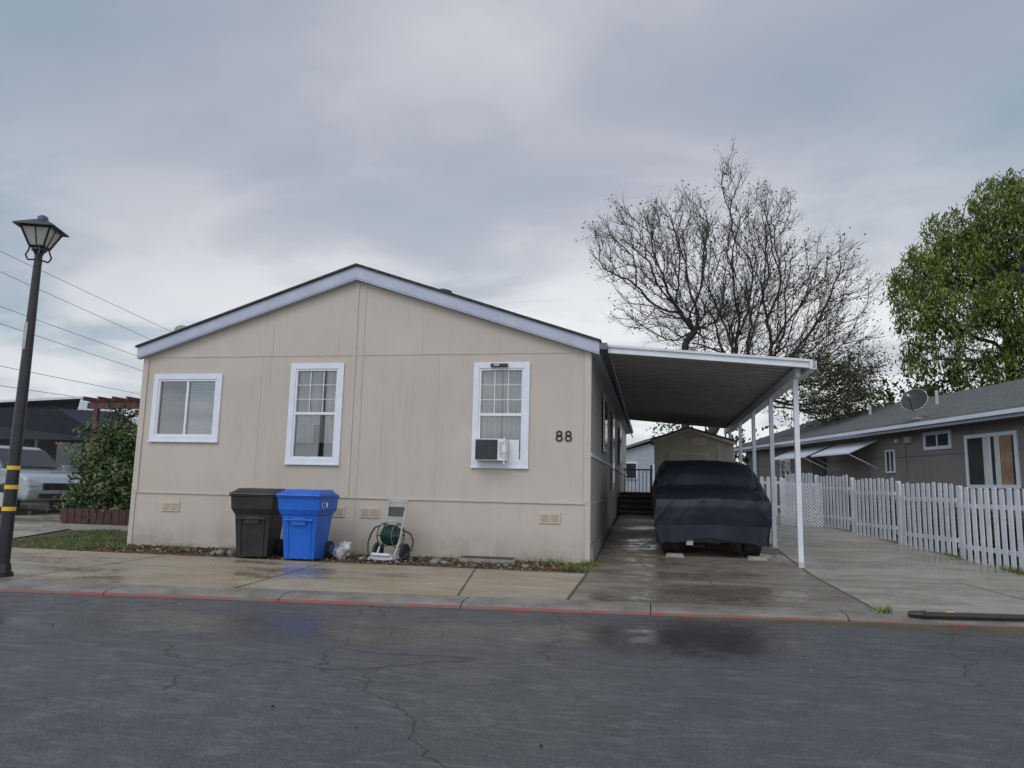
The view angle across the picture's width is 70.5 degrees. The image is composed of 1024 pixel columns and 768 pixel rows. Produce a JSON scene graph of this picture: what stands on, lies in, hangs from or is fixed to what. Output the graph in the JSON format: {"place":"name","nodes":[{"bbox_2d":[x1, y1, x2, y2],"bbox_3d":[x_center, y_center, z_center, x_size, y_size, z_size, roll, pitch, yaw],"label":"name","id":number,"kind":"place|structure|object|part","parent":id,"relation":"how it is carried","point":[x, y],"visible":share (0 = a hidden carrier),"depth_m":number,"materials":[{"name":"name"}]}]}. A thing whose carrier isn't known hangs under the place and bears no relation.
{"place":"outdoors","nodes":[
{"label":"outdoors","id":0,"kind":"place"},
{"bbox_2d":[0,503,122,537],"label":"neighbor driveway","id":1,"kind":"structure","parent":0,"point":[30,518],"depth_m":17.92,"materials":[{"name":"concrete"}]},
{"bbox_2d":[0,445,84,514],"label":"parked car","id":2,"kind":"object","parent":1,"relation":"on","point":[42,477],"visible":0.4,"depth_m":19.41,"materials":[{"name":"silver metal"}]},
{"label":"windows and lights","id":3,"kind":"part","parent":2,"relation":"part of","materials":[{"name":"black glass"}]},
{"bbox_2d":[12,528,127,549],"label":"grass lawn","id":4,"kind":"structure","parent":0,"point":[97,542],"depth_m":13.95,"materials":[{"name":"green plant"}]},
{"bbox_2d":[0,251,171,396],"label":"power lines","id":5,"kind":"object","parent":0,"point":[69,331],"visible":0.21,"depth_m":92.91,"materials":[{"name":"grey metal"}]},
{"bbox_2d":[174,325,185,330],"bbox_3d":[-6.634,-0.973,14.525,0.300,0.449,0.139,3,-8,-10],"label":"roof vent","id":6,"kind":"object","parent":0,"point":[179,327],"visible":0.18,"depth_m":14.48,"materials":[{"name":"grey metal"}]},
{"bbox_2d":[0,547,584,599],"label":"pavement","id":7,"kind":"structure","parent":0,"point":[181,570],"depth_m":9.72,"materials":[{"name":"concrete"}]},
{"bbox_2d":[0,215,69,577],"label":"street lamp","id":8,"kind":"object","parent":7,"relation":"on","point":[42,234],"visible":1,"depth_m":9.27,"materials":[{"name":"black metal"}]},
{"bbox_2d":[4,541,1023,610],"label":"pavement joints","id":9,"kind":"object","parent":7,"relation":"on","point":[575,588],"visible":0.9,"depth_m":9.83,"materials":[{"name":"grey concrete"}]},
{"bbox_2d":[0,591,1023,767],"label":"asphalt road","id":10,"kind":"structure","parent":0,"point":[98,681],"depth_m":4.70,"materials":[{"name":"grey asphalt"}]},
{"bbox_2d":[0,0,1023,464],"label":"sky","id":11,"kind":"structure","parent":0,"point":[197,160],"materials":[{"name":"grey"}]},
{"bbox_2d":[52,597,982,746],"bbox_3d":[0.153,1.946,4.465,12.614,0.021,6.198,1,-8,4],"label":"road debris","id":12,"kind":"object","parent":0,"point":[540,745],"visible":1,"depth_m":4.22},
{"bbox_2d":[13,494,1023,636],"bbox_3d":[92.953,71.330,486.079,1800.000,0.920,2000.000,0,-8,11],"label":"ground","id":13,"kind":"structure","parent":0,"point":[1005,631],"depth_m":7.34,"materials":[{"name":"grey concrete"}]},
{"bbox_2d":[0,408,137,506],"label":"neighboring house","id":14,"kind":"structure","parent":13,"relation":"on","point":[52,424],"depth_m":22.57,"materials":[{"name":"black paint"}]},
{"bbox_2d":[0,396,138,492],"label":"neighbor carport","id":15,"kind":"object","parent":13,"relation":"on","point":[52,449],"visible":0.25,"depth_m":29.37,"materials":[{"name":"white metal"}]},
{"bbox_2d":[41,508,129,530],"bbox_3d":[-9.065,3.027,16.093,2.740,0.479,0.480,0,-8,11],"label":"wood fence","id":16,"kind":"object","parent":13,"relation":"on","point":[73,519],"visible":0.59,"depth_m":16.25,"materials":[{"name":"wood"}]},
{"bbox_2d":[46,400,137,523],"bbox_3d":[-9.237,2.041,17.052,3.268,3.284,1.723,0,-8,11],"label":"leafy shrub","id":17,"kind":"object","parent":13,"relation":"on","point":[115,473],"visible":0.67,"depth_m":16.86,"materials":[{"name":"green plant"}]},
{"bbox_2d":[83,396,139,508],"bbox_3d":[-9.594,2.036,19.588,3.000,3.090,2.700,0,-8,11],"label":"pergola","id":18,"kind":"object","parent":13,"relation":"on","point":[97,404],"visible":0.19,"depth_m":18.97,"materials":[{"name":"brown wood"}]},
{"bbox_2d":[70,544,589,573],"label":"leaf litter","id":19,"kind":"object","parent":13,"relation":"on","point":[426,559],"visible":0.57,"depth_m":11.77,"materials":[{"name":"brown plant"}]},
{"bbox_2d":[229,488,285,556],"bbox_3d":[-4.165,2.291,11.995,0.736,1.115,0.966,1,-8,2],"label":"wheelie bin","id":20,"kind":"object","parent":19,"relation":"on","point":[258,521],"visible":0.8,"depth_m":11.64,"materials":[{"name":"black plastic"}]},
{"bbox_2d":[276,489,339,558],"bbox_3d":[-3.327,2.285,11.818,0.736,1.115,0.966,0,-8,7],"label":"wheelie bin","id":21,"kind":"object","parent":19,"relation":"on","point":[306,514],"visible":0.97,"depth_m":11.47,"materials":[{"name":"blue plastic"}]},
{"bbox_2d":[122,547,529,568],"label":"stones","id":22,"kind":"object","parent":19,"relation":"on","point":[434,561],"visible":0.62,"depth_m":11.75,"materials":[{"name":"grey stone"}]},
{"bbox_2d":[332,541,352,559],"bbox_3d":[-2.795,2.745,11.917,0.362,0.340,0.342,2,-8,-6],"label":"plastic bag","id":23,"kind":"object","parent":19,"relation":"on","point":[343,549],"visible":0.92,"depth_m":11.81,"materials":[{"name":"white plastic"}]},
{"bbox_2d":[367,499,413,561],"bbox_3d":[-2.006,2.394,11.888,0.754,0.982,0.643,-7,-11,44],"label":"hose reel cart","id":24,"kind":"object","parent":19,"relation":"on","point":[390,535],"visible":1,"depth_m":11.88,"materials":[{"name":"grey plastic"}]},
{"bbox_2d":[458,556,517,563],"bbox_3d":[-0.389,2.884,11.863,0.930,0.095,0.300,0,-8,11],"label":"concrete step block","id":25,"kind":"object","parent":19,"relation":"on","point":[497,560],"depth_m":11.74,"materials":[{"name":"concrete"}]},
{"bbox_2d":[132,282,625,563],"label":"walls","id":26,"kind":"structure","parent":13,"relation":"on","point":[397,435],"depth_m":12.93,"materials":[{"name":"beige"}]},
{"bbox_2d":[161,501,179,510],"bbox_3d":[-6.322,2.262,13.411,0.360,0.180,0.028,0,-8,11],"label":"skirting vent","id":27,"kind":"object","parent":26,"relation":"attached to","point":[170,505],"visible":1,"depth_m":13.40,"materials":[{"name":"beige plastic"}]},
{"bbox_2d":[147,374,222,442],"bbox_3d":[-6.135,0.453,13.654,1.450,1.292,0.100,0,-8,11],"label":"window frame","id":28,"kind":"object","parent":26,"relation":"attached to","point":[159,380],"visible":1,"depth_m":13.64,"materials":[{"name":"white plastic"}]},
{"bbox_2d":[160,382,214,433],"bbox_3d":[-6.124,0.431,13.711,1.150,1.048,0.070,0,-8,11],"label":"window glass","id":29,"kind":"object","parent":28,"relation":"in","point":[198,424],"visible":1,"depth_m":13.72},
{"bbox_2d":[284,363,344,465],"bbox_3d":[-3.568,0.541,13.150,1.060,1.852,0.100,0,-8,11],"label":"window frame","id":30,"kind":"object","parent":26,"relation":"attached to","point":[293,413],"visible":1,"depth_m":13.14,"materials":[{"name":"white plastic"}]},
{"bbox_2d":[296,371,336,456],"bbox_3d":[-3.538,0.609,13.309,0.760,1.660,0.300,0,-8,11],"label":"window glass","id":31,"kind":"object","parent":26,"relation":"attached to","point":[314,435],"visible":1,"depth_m":13.26,"materials":[{"name":"glass"}]},
{"bbox_2d":[332,506,344,516],"bbox_3d":[-3.129,2.249,12.802,0.360,0.180,0.028,0,-8,11],"label":"skirting vent","id":32,"kind":"object","parent":26,"relation":"attached to","point":[340,511],"visible":0.45,"depth_m":12.78,"materials":[{"name":"beige plastic"}]},
{"bbox_2d":[360,507,379,517],"bbox_3d":[-2.490,2.246,12.681,0.360,0.180,0.028,0,-8,11],"label":"skirting vent","id":33,"kind":"object","parent":26,"relation":"attached to","point":[370,512],"visible":1,"depth_m":12.67,"materials":[{"name":"beige"}]},
{"bbox_2d":[127,281,626,563],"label":"battens and trim","id":34,"kind":"object","parent":26,"relation":"attached to","point":[592,550],"visible":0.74,"depth_m":12.93,"materials":[{"name":"white paint"}]},
{"bbox_2d":[135,263,632,433],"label":"roof","id":35,"kind":"structure","parent":26,"relation":"on","point":[597,348],"depth_m":13.28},
{"bbox_2d":[474,437,518,463],"bbox_3d":[-0.261,1.134,12.277,0.720,0.460,0.322,0,-8,11],"label":"air conditioner","id":36,"kind":"object","parent":26,"relation":"attached to","point":[490,449],"visible":1,"depth_m":12.19,"materials":[{"name":"white plastic"}]},
{"bbox_2d":[470,362,529,468],"bbox_3d":[-0.192,0.535,12.505,1.015,1.837,0.100,0,-8,11],"label":"window frame","id":37,"kind":"object","parent":26,"relation":"attached to","point":[477,414],"visible":0.98,"depth_m":12.49,"materials":[{"name":"white plastic"}]},
{"bbox_2d":[491,363,507,366],"bbox_3d":[-0.222,-0.327,12.566,0.300,0.055,0.063,0,-8,11],"label":"awning bracket","id":38,"kind":"object","parent":37,"relation":"attached to","point":[499,364],"visible":1,"depth_m":12.54,"materials":[{"name":"metal"}]},
{"bbox_2d":[481,371,521,459],"bbox_3d":[-0.161,0.603,12.665,0.715,1.645,0.300,0,-8,11],"label":"window glass","id":39,"kind":"object","parent":26,"relation":"attached to","point":[501,427],"visible":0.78,"depth_m":12.60,"materials":[{"name":"glass"}]},
{"bbox_2d":[539,512,560,523],"bbox_3d":[0.628,2.233,12.086,0.360,0.180,0.028,0,-8,11],"label":"skirting vent","id":40,"kind":"object","parent":26,"relation":"attached to","point":[549,517],"visible":1,"depth_m":12.08,"materials":[{"name":"beige"}]},
{"bbox_2d":[556,431,571,441],"bbox_3d":[0.874,0.880,12.242,0.275,0.188,0.013,0,-8,11],"label":"house number","id":41,"kind":"object","parent":26,"relation":"attached to","point":[560,435],"visible":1,"depth_m":12.23,"materials":[{"name":"black paint"}]},
{"bbox_2d":[603,394,621,489],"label":"side windows","id":42,"kind":"structure","parent":26,"relation":"attached to","point":[605,406],"depth_m":18.43,"materials":[{"name":"white paint"}]},
{"bbox_2d":[0,580,1023,627],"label":"kerb","id":43,"kind":"structure","parent":13,"relation":"on","point":[544,605],"depth_m":7.87,"materials":[{"name":"red paint"}]},
{"bbox_2d":[95,540,1023,613],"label":"weeds","id":44,"kind":"object","parent":13,"relation":"on","point":[880,610],"visible":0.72,"depth_m":11.75,"materials":[{"name":"green plant"}]},
{"bbox_2d":[619,465,652,514],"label":"entry steps","id":45,"kind":"structure","parent":13,"relation":"on","point":[635,502],"depth_m":22.61,"materials":[{"name":"black wood"}]},
{"bbox_2d":[626,437,653,491],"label":"pale blue house","id":46,"kind":"structure","parent":13,"relation":"on","point":[640,455],"depth_m":50.88,"materials":[{"name":"blue paint"}]},
{"bbox_2d":[651,427,737,478],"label":"garden shed","id":47,"kind":"structure","parent":13,"relation":"on","point":[687,443],"depth_m":20.55,"materials":[{"name":"beige wood"}]},
{"bbox_2d":[668,438,720,460],"bbox_3d":[5.147,2.722,20.401,1.450,2.420,0.038,0,-8,11],"label":"door and vent","id":48,"kind":"structure","parent":47,"relation":"in","point":[672,456],"depth_m":20.51,"materials":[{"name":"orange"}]},
{"bbox_2d":[575,137,902,434],"bbox_3d":[9.108,-2.791,30.122,12.960,15.456,7.715,0,-8,11],"label":"bare tree","id":49,"kind":"object","parent":13,"relation":"on","point":[853,393],"visible":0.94,"depth_m":29.83,"materials":[{"name":"brown plant"}]},
{"bbox_2d":[645,357,1002,465],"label":"distant trees","id":50,"kind":"object","parent":13,"relation":"on","point":[890,398],"visible":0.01,"depth_m":36.43,"materials":[{"name":"green plant"}]},
{"bbox_2d":[746,418,1023,529],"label":"walls","id":51,"kind":"structure","parent":13,"relation":"on","point":[947,468],"depth_m":21.00,"materials":[{"name":"beige"}]},
{"bbox_2d":[780,459,790,481],"bbox_3d":[11.248,3.584,29.786,0.038,1.000,1.000,2,-8,-2],"label":"window","id":52,"kind":"structure","parent":51,"relation":"attached to","point":[785,463],"depth_m":29.80,"materials":[{"name":"white paint"}]},
{"bbox_2d":[775,440,877,471],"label":"awnings","id":53,"kind":"object","parent":51,"relation":"attached to","point":[841,449],"visible":0.81,"depth_m":24.92,"materials":[{"name":"white paint"}]},
{"bbox_2d":[812,436,911,508],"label":"doors","id":54,"kind":"structure","parent":51,"relation":"attached to","point":[861,469],"depth_m":23.99,"materials":[{"name":"wood"}]},
{"bbox_2d":[734,379,1023,448],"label":"roof","id":55,"kind":"structure","parent":51,"relation":"on","point":[1000,396],"depth_m":22.27,"materials":[{"name":"grey"}]},
{"bbox_2d":[868,390,938,414],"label":"roof pipes","id":56,"kind":"object","parent":55,"relation":"on","point":[936,400],"visible":0.66,"depth_m":22.61,"materials":[{"name":"grey metal"}]},
{"bbox_2d":[900,389,927,419],"bbox_3d":[11.120,0.542,19.883,0.719,0.888,0.664,0,-8,11],"label":"satellite dish","id":57,"kind":"object","parent":55,"relation":"on","point":[912,400],"visible":0.98,"depth_m":20.00,"materials":[{"name":"grey metal"}]},
{"bbox_2d":[734,407,1023,488],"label":"fascia","id":58,"kind":"structure","parent":51,"relation":"attached to","point":[996,416],"depth_m":20.56,"materials":[{"name":"paint"}]},
{"bbox_2d":[885,450,895,472],"bbox_3d":[11.552,2.364,22.137,0.038,0.700,0.500,2,-8,-2],"label":"window","id":59,"kind":"structure","parent":51,"relation":"attached to","point":[890,464],"depth_m":22.12,"materials":[{"name":"white paint"}]},
{"bbox_2d":[923,430,951,449],"bbox_3d":[11.655,1.544,19.881,0.038,0.500,1.200,2,-8,-2],"label":"window","id":60,"kind":"structure","parent":51,"relation":"attached to","point":[936,440],"depth_m":19.84,"materials":[{"name":"white paint"}]},
{"bbox_2d":[964,430,1020,488],"bbox_3d":[11.721,1.876,17.740,0.038,1.350,1.850,2,-8,-2],"label":"window","id":61,"kind":"structure","parent":51,"relation":"attached to","point":[991,460],"depth_m":17.66,"materials":[{"name":"white paint"}]},
{"bbox_2d":[760,473,1023,571],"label":"picket fence","id":62,"kind":"object","parent":13,"relation":"on","point":[900,527],"visible":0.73,"depth_m":14.35,"materials":[{"name":"white paint"}]},
{"bbox_2d":[810,488,1023,561],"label":"hedge strip","id":63,"kind":"object","parent":13,"relation":"on","point":[992,530],"visible":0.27,"depth_m":15.36,"materials":[{"name":"green plant"}]},
{"bbox_2d":[879,168,1023,396],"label":"green tree","id":64,"kind":"object","parent":13,"relation":"on","point":[979,248],"visible":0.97,"depth_m":33.60,"materials":[{"name":"green plant"}]},
{"bbox_2d":[908,610,1023,620],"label":"black hose","id":65,"kind":"object","parent":13,"relation":"on","point":[923,614],"visible":1,"depth_m":7.41,"materials":[{"name":"plastic"}]},
{"bbox_2d":[569,514,875,610],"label":"carport driveway","id":66,"kind":"structure","parent":0,"point":[637,559],"depth_m":10.47,"materials":[{"name":"concrete"}]},
{"bbox_2d":[651,460,771,560],"bbox_3d":[3.924,2.435,14.776,2.127,1.842,4.038,0,-8,11],"label":"covered car","id":67,"kind":"object","parent":66,"relation":"on","point":[720,502],"visible":1,"depth_m":12.94,"materials":[{"name":"black fabric"}]},
{"bbox_2d":[607,345,816,567],"bbox_3d":[4.875,2.394,20.478,3.371,3.650,17.934,0,-8,11],"label":"carport","id":68,"kind":"object","parent":66,"relation":"on","point":[729,392],"visible":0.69,"depth_m":14.49,"materials":[{"name":"metal"}]},
{"bbox_2d":[769,513,1023,613],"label":"side driveway","id":69,"kind":"structure","parent":0,"point":[836,559],"depth_m":11.33,"materials":[{"name":"concrete"}]},
{"bbox_2d":[779,482,823,527],"bbox_3d":[7.590,3.158,19.002,1.066,1.151,0.237,-1,-8,19],"label":"lattice panel","id":70,"kind":"object","parent":69,"relation":"on","point":[802,505],"visible":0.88,"depth_m":18.99,"materials":[{"name":"white paint"}]}
]}

